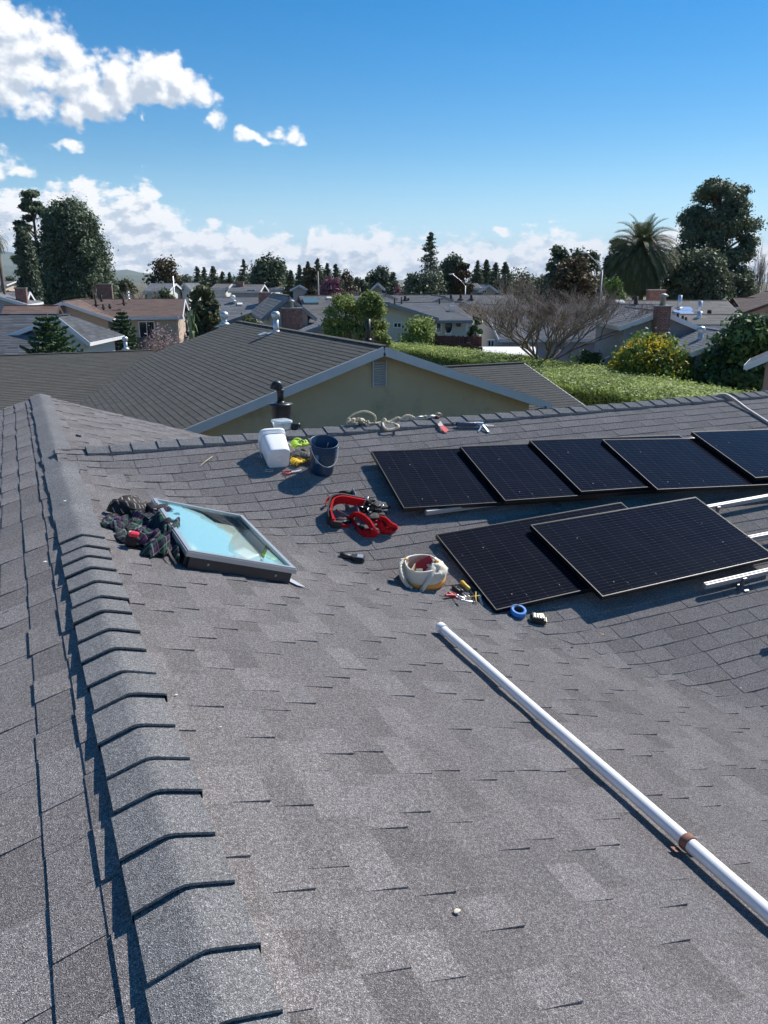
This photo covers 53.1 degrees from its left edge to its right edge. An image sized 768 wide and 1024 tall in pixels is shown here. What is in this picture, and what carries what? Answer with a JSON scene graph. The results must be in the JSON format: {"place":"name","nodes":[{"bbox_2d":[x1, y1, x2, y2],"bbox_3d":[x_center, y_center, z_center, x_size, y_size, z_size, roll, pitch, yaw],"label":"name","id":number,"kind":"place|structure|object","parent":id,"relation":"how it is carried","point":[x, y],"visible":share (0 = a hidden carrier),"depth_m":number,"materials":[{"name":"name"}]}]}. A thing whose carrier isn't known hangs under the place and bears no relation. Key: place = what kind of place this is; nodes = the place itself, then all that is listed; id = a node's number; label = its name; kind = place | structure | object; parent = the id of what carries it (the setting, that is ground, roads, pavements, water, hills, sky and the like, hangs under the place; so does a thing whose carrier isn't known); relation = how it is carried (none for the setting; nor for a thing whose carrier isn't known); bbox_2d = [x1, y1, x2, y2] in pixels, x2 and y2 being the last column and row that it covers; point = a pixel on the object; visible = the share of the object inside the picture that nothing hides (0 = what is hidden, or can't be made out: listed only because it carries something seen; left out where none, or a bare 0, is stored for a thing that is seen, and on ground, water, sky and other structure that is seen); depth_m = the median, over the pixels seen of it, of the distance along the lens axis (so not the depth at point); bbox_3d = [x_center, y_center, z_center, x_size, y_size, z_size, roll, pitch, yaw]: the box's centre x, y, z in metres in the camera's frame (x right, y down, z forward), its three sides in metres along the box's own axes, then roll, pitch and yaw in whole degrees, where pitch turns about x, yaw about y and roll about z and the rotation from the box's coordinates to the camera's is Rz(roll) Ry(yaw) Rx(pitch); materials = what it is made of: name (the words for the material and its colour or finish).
{"place":"outdoors","nodes":[
{"label":"outdoors","id":0,"kind":"place"},
{"bbox_2d":[0,314,124,354],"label":"house","id":1,"kind":"structure","parent":0,"point":[16,330],"depth_m":35.73,"materials":[{"name":"white paint"}]},
{"bbox_2d":[54,284,188,350],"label":"house","id":2,"kind":"structure","parent":0,"point":[103,308],"depth_m":54.30,"materials":[{"name":"beige paint"}]},
{"bbox_2d":[138,321,155,341],"bbox_3d":[-16.642,-12.676,53.955,1.107,1.437,0.060,-3,17,-11],"label":"window","id":3,"kind":"structure","parent":2,"relation":"in","point":[144,326],"depth_m":53.89,"materials":[{"name":"white paint"}]},
{"bbox_2d":[2,265,297,282],"bbox_3d":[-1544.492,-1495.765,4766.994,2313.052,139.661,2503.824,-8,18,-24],"label":"hills","id":4,"kind":"structure","parent":0,"point":[8,270],"depth_m":4421.27,"materials":[{"name":"green plant"}]},
{"bbox_2d":[179,282,200,325],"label":"house","id":5,"kind":"structure","parent":0,"point":[187,287],"depth_m":104.42,"materials":[{"name":"white paint"}]},
{"bbox_2d":[187,310,199,338],"bbox_3d":[-10.678,-9.057,43.236,0.754,4.502,1.019,-8,18,-24],"label":"broad leaf plant","id":6,"kind":"object","parent":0,"point":[190,321],"visible":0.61,"depth_m":42.73,"materials":[{"name":"green plant"}]},
{"bbox_2d":[0,251,404,281],"bbox_3d":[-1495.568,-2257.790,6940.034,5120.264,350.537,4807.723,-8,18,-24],"label":"hills","id":7,"kind":"structure","parent":0,"point":[6,259],"depth_m":6418.74,"materials":[{"name":"green plant"}]},
{"bbox_2d":[215,292,279,327],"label":"house","id":8,"kind":"structure","parent":0,"point":[234,308],"depth_m":60.74,"materials":[{"name":"grey paint"}]},
{"bbox_2d":[340,552,364,562],"bbox_3d":[-0.241,0.344,5.815,0.190,0.051,0.085,8,29,2],"label":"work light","id":9,"kind":"object","parent":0,"point":[358,558],"visible":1,"depth_m":5.80,"materials":[{"name":"black plastic"}]},
{"bbox_2d":[0,0,767,281],"label":"sky","id":10,"kind":"structure","parent":0,"point":[219,134],"materials":[{"name":"blue"}]},
{"bbox_2d":[117,282,767,339],"bbox_3d":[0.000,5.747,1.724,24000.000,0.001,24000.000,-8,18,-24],"label":"ground","id":11,"kind":"structure","parent":0,"point":[139,285],"depth_m":813.95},
{"bbox_2d":[0,288,43,313],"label":"house","id":12,"kind":"structure","parent":11,"relation":"on","point":[20,296],"depth_m":56.13,"materials":[{"name":"grey paint"}]},
{"bbox_2d":[13,226,46,304],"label":"cypress tree","id":13,"kind":"object","parent":11,"relation":"on","point":[28,278],"visible":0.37,"depth_m":68.19,"materials":[{"name":"green plant"}]},
{"bbox_2d":[1,305,63,313],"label":"house","id":14,"kind":"structure","parent":11,"relation":"on","point":[31,309],"depth_m":47.70,"materials":[{"name":"beige paint"}]},
{"bbox_2d":[9,189,67,295],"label":"pine tree","id":15,"kind":"object","parent":11,"relation":"on","point":[29,206],"visible":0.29,"depth_m":77.97,"materials":[{"name":"green plant"}]},
{"bbox_2d":[19,314,83,353],"bbox_3d":[-13.222,-5.403,30.710,2.551,4.901,2.552,-8,18,-24],"label":"araucaria tree","id":16,"kind":"object","parent":11,"relation":"on","point":[54,344],"visible":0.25,"depth_m":29.98,"materials":[{"name":"green plant"}]},
{"bbox_2d":[34,191,119,304],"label":"evergreen tree","id":17,"kind":"object","parent":11,"relation":"on","point":[70,235],"visible":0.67,"depth_m":75.82,"materials":[{"name":"green plant"}]},
{"bbox_2d":[111,310,138,350],"bbox_3d":[-13.892,-8.473,41.301,1.705,4.694,1.732,-8,18,-24],"label":"araucaria tree","id":18,"kind":"object","parent":11,"relation":"on","point":[124,329],"visible":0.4,"depth_m":40.76,"materials":[{"name":"green plant"}]},
{"bbox_2d":[114,276,138,298],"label":"bush","id":19,"kind":"object","parent":11,"relation":"on","point":[124,282],"visible":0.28,"depth_m":91.54,"materials":[{"name":"green plant"}]},
{"bbox_2d":[132,336,164,350],"bbox_3d":[-13.856,-8.990,45.624,1.866,3.000,0.100,-9,19,-28],"label":"fence","id":20,"kind":"object","parent":11,"relation":"on","point":[143,344],"visible":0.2,"depth_m":45.22,"materials":[{"name":"brown wood"}]},
{"bbox_2d":[142,283,182,298],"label":"house","id":21,"kind":"structure","parent":11,"relation":"on","point":[157,287],"depth_m":99.56,"materials":[{"name":"beige paint"}]},
{"bbox_2d":[142,254,183,298],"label":"leafy tree","id":22,"kind":"object","parent":11,"relation":"on","point":[164,269],"visible":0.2,"depth_m":108.93,"materials":[{"name":"green plant"}]},
{"bbox_2d":[138,314,187,352],"bbox_3d":[-12.197,-8.951,43.426,3.580,4.412,2.787,5,17,15],"label":"blossom shrub","id":23,"kind":"object","parent":11,"relation":"on","point":[156,345],"visible":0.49,"depth_m":43.13,"materials":[{"name":"plant"}]},
{"bbox_2d":[184,284,223,338],"bbox_3d":[-11.383,-11.341,48.819,2.586,6.068,2.727,-8,18,-24],"label":"leafy tree","id":24,"kind":"object","parent":11,"relation":"on","point":[206,310],"visible":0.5,"depth_m":47.92,"materials":[{"name":"green plant"}]},
{"bbox_2d":[206,266,223,290],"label":"conifer tree","id":25,"kind":"object","parent":11,"relation":"on","point":[213,277],"visible":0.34,"depth_m":115.49,"materials":[{"name":"green plant"}]},
{"bbox_2d":[210,284,232,296],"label":"house","id":26,"kind":"structure","parent":11,"relation":"on","point":[222,290],"depth_m":112.14,"materials":[{"name":"white paint"}]},
{"bbox_2d":[236,259,250,283],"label":"conifer tree","id":27,"kind":"object","parent":11,"relation":"on","point":[240,278],"visible":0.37,"depth_m":112.39,"materials":[{"name":"green plant"}]},
{"bbox_2d":[228,282,268,296],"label":"house","id":28,"kind":"structure","parent":11,"relation":"on","point":[238,289],"depth_m":104.63,"materials":[{"name":"grey paint"}]},
{"bbox_2d":[246,251,289,294],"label":"leafy tree","id":29,"kind":"object","parent":11,"relation":"on","point":[266,270],"visible":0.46,"depth_m":117.58,"materials":[{"name":"green plant"}]},
{"bbox_2d":[284,270,297,297],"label":"conifer tree","id":30,"kind":"object","parent":11,"relation":"on","point":[290,279],"visible":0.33,"depth_m":116.62,"materials":[{"name":"green plant"}]},
{"bbox_2d":[0,311,584,436],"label":"house","id":31,"kind":"structure","parent":11,"relation":"on","point":[217,382],"depth_m":19.29,"materials":[{"name":"paint"}]},
{"bbox_2d":[304,266,317,294],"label":"leafy tree","id":32,"kind":"object","parent":11,"relation":"on","point":[310,280],"visible":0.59,"depth_m":104.82,"materials":[{"name":"green plant"}]},
{"bbox_2d":[250,293,382,329],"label":"house","id":33,"kind":"structure","parent":11,"relation":"on","point":[301,312],"depth_m":49.47,"materials":[{"name":"white paint"}]},
{"bbox_2d":[317,276,343,294],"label":"leafy tree","id":34,"kind":"object","parent":11,"relation":"on","point":[330,285],"visible":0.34,"depth_m":100.98,"materials":[{"name":"purple plant"}]},
{"bbox_2d":[318,293,364,340],"bbox_3d":[-2.048,-7.714,37.356,2.810,5.708,2.842,-8,18,-24],"label":"leafy tree","id":35,"kind":"object","parent":11,"relation":"on","point":[338,325],"visible":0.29,"depth_m":36.31,"materials":[{"name":"green plant"}]},
{"bbox_2d":[340,269,358,294],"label":"leafy tree","id":36,"kind":"object","parent":11,"relation":"on","point":[349,279],"visible":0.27,"depth_m":122.18,"materials":[{"name":"green plant"}]},
{"bbox_2d":[349,289,394,349],"bbox_3d":[-0.642,-7.633,36.790,2.272,5.878,2.342,-8,18,-24],"label":"leafy tree","id":37,"kind":"object","parent":11,"relation":"on","point":[371,306],"visible":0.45,"depth_m":35.95,"materials":[{"name":"green plant"}]},
{"bbox_2d":[367,265,392,294],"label":"leafy tree","id":38,"kind":"object","parent":11,"relation":"on","point":[380,275],"visible":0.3,"depth_m":115.72,"materials":[{"name":"green plant"}]},
{"bbox_2d":[0,380,767,1023],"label":"house","id":39,"kind":"structure","parent":11,"relation":"on","point":[354,802],"depth_m":2.93,"materials":[{"name":"grey"}]},
{"bbox_2d":[106,495,147,515],"bbox_3d":[-1.750,-0.043,5.319,0.248,0.221,0.420,1,17,3],"label":"black jacket","id":40,"kind":"object","parent":39,"relation":"on","point":[129,505],"visible":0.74,"depth_m":5.14,"materials":[{"name":"black fabric"}]},
{"bbox_2d":[124,531,139,547],"bbox_3d":[-1.494,0.164,4.581,0.100,0.120,0.100,-8,18,-24],"label":"tape measure","id":41,"kind":"object","parent":39,"relation":"on","point":[132,539],"visible":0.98,"depth_m":4.56,"materials":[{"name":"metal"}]},
{"bbox_2d":[101,505,180,564],"bbox_3d":[-1.581,0.086,5.062,0.504,0.252,1.394,-4,17,-12],"label":"plaid shirt","id":42,"kind":"object","parent":39,"relation":"on","point":[155,533],"visible":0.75,"depth_m":4.84,"materials":[{"name":"multicoloured fabric"}]},
{"bbox_2d":[258,428,296,467],"bbox_3d":[-0.953,-0.571,6.927,0.338,0.244,0.312,-6,43,-20],"label":"white pail","id":43,"kind":"object","parent":39,"relation":"on","point":[273,446],"visible":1,"depth_m":6.84,"materials":[{"name":"plastic"}]},
{"bbox_2d":[271,418,292,429],"bbox_3d":[-0.989,-0.848,7.429,0.180,0.089,0.180,-11,20,-32],"label":"clear tub","id":44,"kind":"object","parent":39,"relation":"on","point":[284,423],"visible":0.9,"depth_m":7.38,"materials":[{"name":"white plastic"}]},
{"bbox_2d":[309,435,338,475],"bbox_3d":[-0.543,-0.495,6.831,0.279,0.298,0.263,-8,37,-24],"label":"blue bucket","id":45,"kind":"object","parent":39,"relation":"on","point":[322,459],"visible":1,"depth_m":6.78,"materials":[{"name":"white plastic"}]},
{"bbox_2d":[325,488,398,537],"bbox_3d":[-0.184,0.004,6.366,0.639,0.293,0.581,3,17,9],"label":"harness","id":46,"kind":"object","parent":39,"relation":"on","point":[385,525],"visible":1,"depth_m":6.27,"materials":[{"name":"fabric"}]},
{"bbox_2d":[346,410,427,430],"bbox_3d":[0.074,-0.942,7.783,0.923,0.193,0.272,-8,18,-24],"label":"rope coil","id":47,"kind":"object","parent":39,"relation":"on","point":[357,421],"visible":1,"depth_m":7.74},
{"bbox_2d":[398,554,447,591],"bbox_3d":[0.287,0.435,5.681,0.409,0.196,0.325,-3,35,-18],"label":"tool bag","id":48,"kind":"object","parent":39,"relation":"on","point":[432,576],"visible":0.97,"depth_m":5.61,"materials":[{"name":"white fabric"}]},
{"bbox_2d":[451,421,493,432],"bbox_3d":[0.933,-0.890,8.028,0.473,0.116,0.133,-2,17,-6],"label":"caulking gun","id":49,"kind":"object","parent":39,"relation":"on","point":[469,424],"visible":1,"depth_m":8.02,"materials":[{"name":"silver metal"}]},
{"bbox_2d":[424,502,561,514],"bbox_3d":[2.475,-0.225,7.372,4.653,0.095,0.113,-7,37,-24],"label":"mounting rail","id":50,"kind":"object","parent":39,"relation":"on","point":[441,510],"visible":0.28,"depth_m":6.53,"materials":[{"name":"metal"}]},
{"bbox_2d":[371,448,598,511],"bbox_3d":[0.918,-0.339,7.066,1.900,0.038,0.950,-4,35,-19],"label":"solar panel","id":51,"kind":"object","parent":50,"relation":"on","point":[419,479],"visible":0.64,"depth_m":6.85,"materials":[{"name":"black glass"}]},
{"bbox_2d":[459,444,668,503],"bbox_3d":[1.765,-0.410,7.331,1.900,0.037,0.950,-4,35,-21],"label":"solar panel","id":52,"kind":"object","parent":51,"relation":"on","point":[516,473],"visible":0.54,"depth_m":7.07,"materials":[{"name":"black glass"}]},
{"bbox_2d":[529,435,682,494],"bbox_3d":[2.481,-0.495,7.614,1.900,0.038,0.950,-4,35,-22],"label":"solar panel","id":53,"kind":"object","parent":52,"relation":"on","point":[583,466],"visible":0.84,"depth_m":7.37,"materials":[{"name":"glass"}]},
{"bbox_2d":[601,438,767,492],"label":"solar panel","id":54,"kind":"object","parent":53,"relation":"on","point":[673,465],"visible":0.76,"depth_m":7.62,"materials":[{"name":"glass"}]},
{"bbox_2d":[690,429,767,480],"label":"solar panel","id":55,"kind":"object","parent":54,"relation":"on","point":[745,452],"visible":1,"depth_m":8.11,"materials":[{"name":"glass"}]},
{"bbox_2d":[509,604,526,618],"bbox_3d":[0.969,0.722,5.554,0.116,0.048,0.116,-8,37,-24],"label":"tape roll","id":56,"kind":"object","parent":39,"relation":"on","point":[521,609],"visible":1,"depth_m":5.53,"materials":[{"name":"blue plastic"}]},
{"bbox_2d":[435,502,626,612],"bbox_3d":[1.472,0.321,6.236,1.900,0.039,0.950,-9,37,-23],"label":"solar panel","id":57,"kind":"object","parent":39,"relation":"on","point":[504,566],"visible":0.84,"depth_m":6.00,"materials":[{"name":"black glass"}]},
{"bbox_2d":[529,497,767,599],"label":"solar panel","id":58,"kind":"object","parent":57,"relation":"on","point":[608,555],"visible":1,"depth_m":6.37,"materials":[{"name":"black glass"}]},
{"bbox_2d":[529,613,546,624],"bbox_3d":[1.109,0.764,5.513,0.118,0.058,0.075,9,33,-1],"label":"battery pack","id":59,"kind":"object","parent":39,"relation":"on","point":[538,618],"visible":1,"depth_m":5.49,"materials":[{"name":"black plastic"}]},
{"bbox_2d":[435,622,767,922],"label":"white pipe","id":60,"kind":"object","parent":39,"relation":"on","point":[740,888],"visible":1,"depth_m":3.12,"materials":[{"name":"plastic"}]},
{"bbox_2d":[702,568,767,591],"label":"mounting rail","id":61,"kind":"object","parent":39,"relation":"on","point":[743,577],"visible":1,"depth_m":6.23,"materials":[{"name":"metal"}]},
{"bbox_2d":[707,494,767,512],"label":"mounting rail","id":62,"kind":"object","parent":39,"relation":"on","point":[717,506],"visible":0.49,"depth_m":7.30,"materials":[{"name":"metal"}]},
{"bbox_2d":[713,393,767,424],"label":"conduit","id":63,"kind":"object","parent":39,"relation":"on","point":[740,404],"visible":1,"depth_m":9.50,"materials":[{"name":"grey metal"}]},
{"bbox_2d":[299,297,472,342],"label":"house","id":64,"kind":"structure","parent":11,"relation":"on","point":[448,323],"depth_m":47.64,"materials":[{"name":"beige paint"}]},
{"bbox_2d":[385,272,402,294],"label":"conifer tree","id":65,"kind":"object","parent":11,"relation":"on","point":[395,284],"visible":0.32,"depth_m":99.40,"materials":[{"name":"green plant"}]},
{"bbox_2d":[397,314,438,345],"bbox_3d":[2.276,-9.364,45.357,2.872,4.537,2.887,3,17,9],"label":"shrub","id":66,"kind":"object","parent":11,"relation":"on","point":[419,330],"visible":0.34,"depth_m":44.31,"materials":[{"name":"green plant"}]},
{"bbox_2d":[395,268,449,294],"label":"leafy tree","id":67,"kind":"object","parent":11,"relation":"on","point":[424,283],"visible":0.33,"depth_m":81.33,"materials":[{"name":"green plant"}]},
{"bbox_2d":[405,232,447,294],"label":"conifer tree","id":68,"kind":"object","parent":11,"relation":"on","point":[429,245],"visible":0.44,"depth_m":83.22,"materials":[{"name":"green plant"}]},
{"bbox_2d":[439,251,463,294],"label":"leafy tree","id":69,"kind":"object","parent":11,"relation":"on","point":[448,265],"visible":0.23,"depth_m":86.82,"materials":[{"name":"green plant"}]},
{"bbox_2d":[391,340,525,365],"bbox_3d":[2.900,-7.190,39.922,3.879,2.969,10.789,-12,20,-34],"label":"hedge","id":70,"kind":"object","parent":11,"relation":"on","point":[443,355],"visible":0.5,"depth_m":38.51,"materials":[{"name":"green plant"}]},
{"bbox_2d":[435,333,481,346],"bbox_3d":[4.136,-8.370,43.211,2.986,3.200,0.100,12,20,34],"label":"fence","id":71,"kind":"object","parent":11,"relation":"on","point":[474,340],"visible":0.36,"depth_m":42.74,"materials":[{"name":"red wood"}]},
{"bbox_2d":[435,340,482,349],"bbox_3d":[4.212,-7.825,42.002,0.548,2.850,4.307,-10,19,-30],"label":"fence","id":72,"kind":"object","parent":11,"relation":"on","point":[467,344],"visible":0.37,"depth_m":41.97,"materials":[{"name":"red wood"}]},
{"bbox_2d":[451,260,474,293],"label":"leafy tree","id":73,"kind":"object","parent":11,"relation":"on","point":[461,271],"visible":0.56,"depth_m":85.70,"materials":[{"name":"green plant"}]},
{"bbox_2d":[469,260,483,284],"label":"conifer tree","id":74,"kind":"object","parent":11,"relation":"on","point":[477,271],"visible":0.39,"depth_m":101.06,"materials":[{"name":"green plant"}]},
{"bbox_2d":[486,262,504,293],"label":"conifer tree","id":75,"kind":"object","parent":11,"relation":"on","point":[494,275],"visible":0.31,"depth_m":99.17,"materials":[{"name":"green plant"}]},
{"bbox_2d":[493,261,521,302],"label":"conifer tree","id":76,"kind":"object","parent":11,"relation":"on","point":[505,270],"visible":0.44,"depth_m":98.20,"materials":[{"name":"green plant"}]},
{"bbox_2d":[479,347,535,355],"bbox_3d":[6.589,-7.051,39.858,3.420,2.600,5.159,0,17,0],"label":"patio cover","id":77,"kind":"object","parent":11,"relation":"on","point":[514,350],"visible":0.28,"depth_m":40.09,"materials":[{"name":"white metal"}]},
{"bbox_2d":[495,270,533,302],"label":"bare tree","id":78,"kind":"object","parent":11,"relation":"on","point":[501,284],"visible":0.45,"depth_m":80.13,"materials":[{"name":"plant"}]},
{"bbox_2d":[509,267,535,303],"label":"leafy tree","id":79,"kind":"object","parent":11,"relation":"on","point":[521,275],"visible":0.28,"depth_m":112.19,"materials":[{"name":"green plant"}]},
{"bbox_2d":[529,268,548,303],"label":"leafy tree","id":80,"kind":"object","parent":11,"relation":"on","point":[538,279],"visible":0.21,"depth_m":106.74,"materials":[{"name":"green plant"}]},
{"bbox_2d":[435,276,669,359],"bbox_3d":[6.907,-7.974,36.740,11.259,6.404,11.864,-8,18,-24],"label":"bare tree","id":81,"kind":"object","parent":11,"relation":"on","point":[583,312],"visible":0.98,"depth_m":34.27,"materials":[{"name":"plant"}]},
{"bbox_2d":[542,244,571,301],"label":"leafy tree","id":82,"kind":"object","parent":11,"relation":"on","point":[558,253],"visible":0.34,"depth_m":85.23,"materials":[{"name":"green plant"}]},
{"bbox_2d":[472,304,659,362],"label":"house","id":83,"kind":"structure","parent":11,"relation":"on","point":[490,337],"depth_m":45.84,"materials":[{"name":"grey paint"}]},
{"bbox_2d":[546,253,600,303],"bbox_3d":[14.904,-15.800,59.894,4.803,8.244,4.287,3,17,12],"label":"leafy tree","id":84,"kind":"object","parent":11,"relation":"on","point":[574,274],"visible":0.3,"depth_m":58.68,"materials":[{"name":"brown plant"}]},
{"bbox_2d":[569,247,605,300],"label":"leafy tree","id":85,"kind":"object","parent":11,"relation":"on","point":[595,256],"visible":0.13,"depth_m":86.75,"materials":[{"name":"green plant"}]},
{"bbox_2d":[567,347,609,365],"bbox_3d":[9.770,-6.160,36.725,2.781,3.356,2.732,-8,18,-24],"label":"shrub","id":86,"kind":"object","parent":11,"relation":"on","point":[591,357],"visible":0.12,"depth_m":36.06,"materials":[{"name":"green plant"}]},
{"bbox_2d":[473,353,756,405],"bbox_3d":[8.572,-3.676,28.435,5.395,2.933,19.290,-8,18,-24],"label":"hedge","id":87,"kind":"object","parent":11,"relation":"on","point":[587,385],"visible":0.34,"depth_m":26.98,"materials":[{"name":"green plant"}]},
{"bbox_2d":[600,238,630,297],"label":"leafy tree","id":88,"kind":"object","parent":11,"relation":"on","point":[605,261],"visible":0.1,"depth_m":89.89,"materials":[{"name":"green plant"}]},
{"bbox_2d":[602,276,629,299],"bbox_3d":[17.078,-14.456,58.261,2.811,6.608,2.652,-8,18,-24],"label":"shrub","id":89,"kind":"object","parent":11,"relation":"on","point":[615,284],"visible":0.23,"depth_m":57.18,"materials":[{"name":"green plant"}]},
{"bbox_2d":[602,213,681,299],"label":"palm tree","id":90,"kind":"object","parent":11,"relation":"on","point":[642,267],"visible":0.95,"depth_m":65.18,"materials":[{"name":"green plant"}]},
{"bbox_2d":[600,327,700,383],"bbox_3d":[10.659,-5.127,31.199,4.348,4.696,3.868,-8,18,-24],"label":"lemon tree","id":91,"kind":"object","parent":11,"relation":"on","point":[651,353],"visible":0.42,"depth_m":30.19,"materials":[{"name":"green plant"}]},
{"bbox_2d":[603,289,765,323],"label":"house","id":92,"kind":"structure","parent":11,"relation":"on","point":[705,311],"depth_m":50.51,"materials":[{"name":"beige paint"}]},
{"bbox_2d":[661,241,737,301],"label":"leafy tree","id":93,"kind":"object","parent":11,"relation":"on","point":[701,275],"visible":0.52,"depth_m":65.46,"materials":[{"name":"green plant"}]},
{"bbox_2d":[666,175,767,294],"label":"leafy tree","id":94,"kind":"object","parent":11,"relation":"on","point":[727,217],"visible":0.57,"depth_m":73.10,"materials":[{"name":"green plant"}]},
{"bbox_2d":[691,309,767,391],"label":"leafy tree","id":95,"kind":"object","parent":11,"relation":"on","point":[747,335],"visible":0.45,"depth_m":28.37,"materials":[{"name":"green plant"}]},
{"bbox_2d":[724,272,760,298],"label":"leafy tree","id":96,"kind":"object","parent":11,"relation":"on","point":[746,287],"visible":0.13,"depth_m":70.22,"materials":[{"name":"green plant"}]},
{"bbox_2d":[748,239,767,292],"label":"bare tree","id":97,"kind":"object","parent":11,"relation":"on","point":[760,272],"visible":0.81,"depth_m":73.35,"materials":[{"name":"grey plant"}]},
{"bbox_2d":[375,293,517,335],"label":"house","id":98,"kind":"structure","parent":0,"point":[455,299],"depth_m":71.04,"materials":[{"name":"white paint"}]},
{"bbox_2d":[588,293,731,383],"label":"house","id":99,"kind":"structure","parent":0,"point":[661,318],"depth_m":33.98,"materials":[{"name":"grey paint"}]},
{"bbox_2d":[729,291,767,313],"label":"house","id":100,"kind":"structure","parent":0,"point":[756,303],"depth_m":59.61,"materials":[{"name":"paint"}]},
{"bbox_2d":[743,351,767,389],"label":"house","id":101,"kind":"structure","parent":0,"point":[755,361],"depth_m":21.71,"materials":[{"name":"paint"}]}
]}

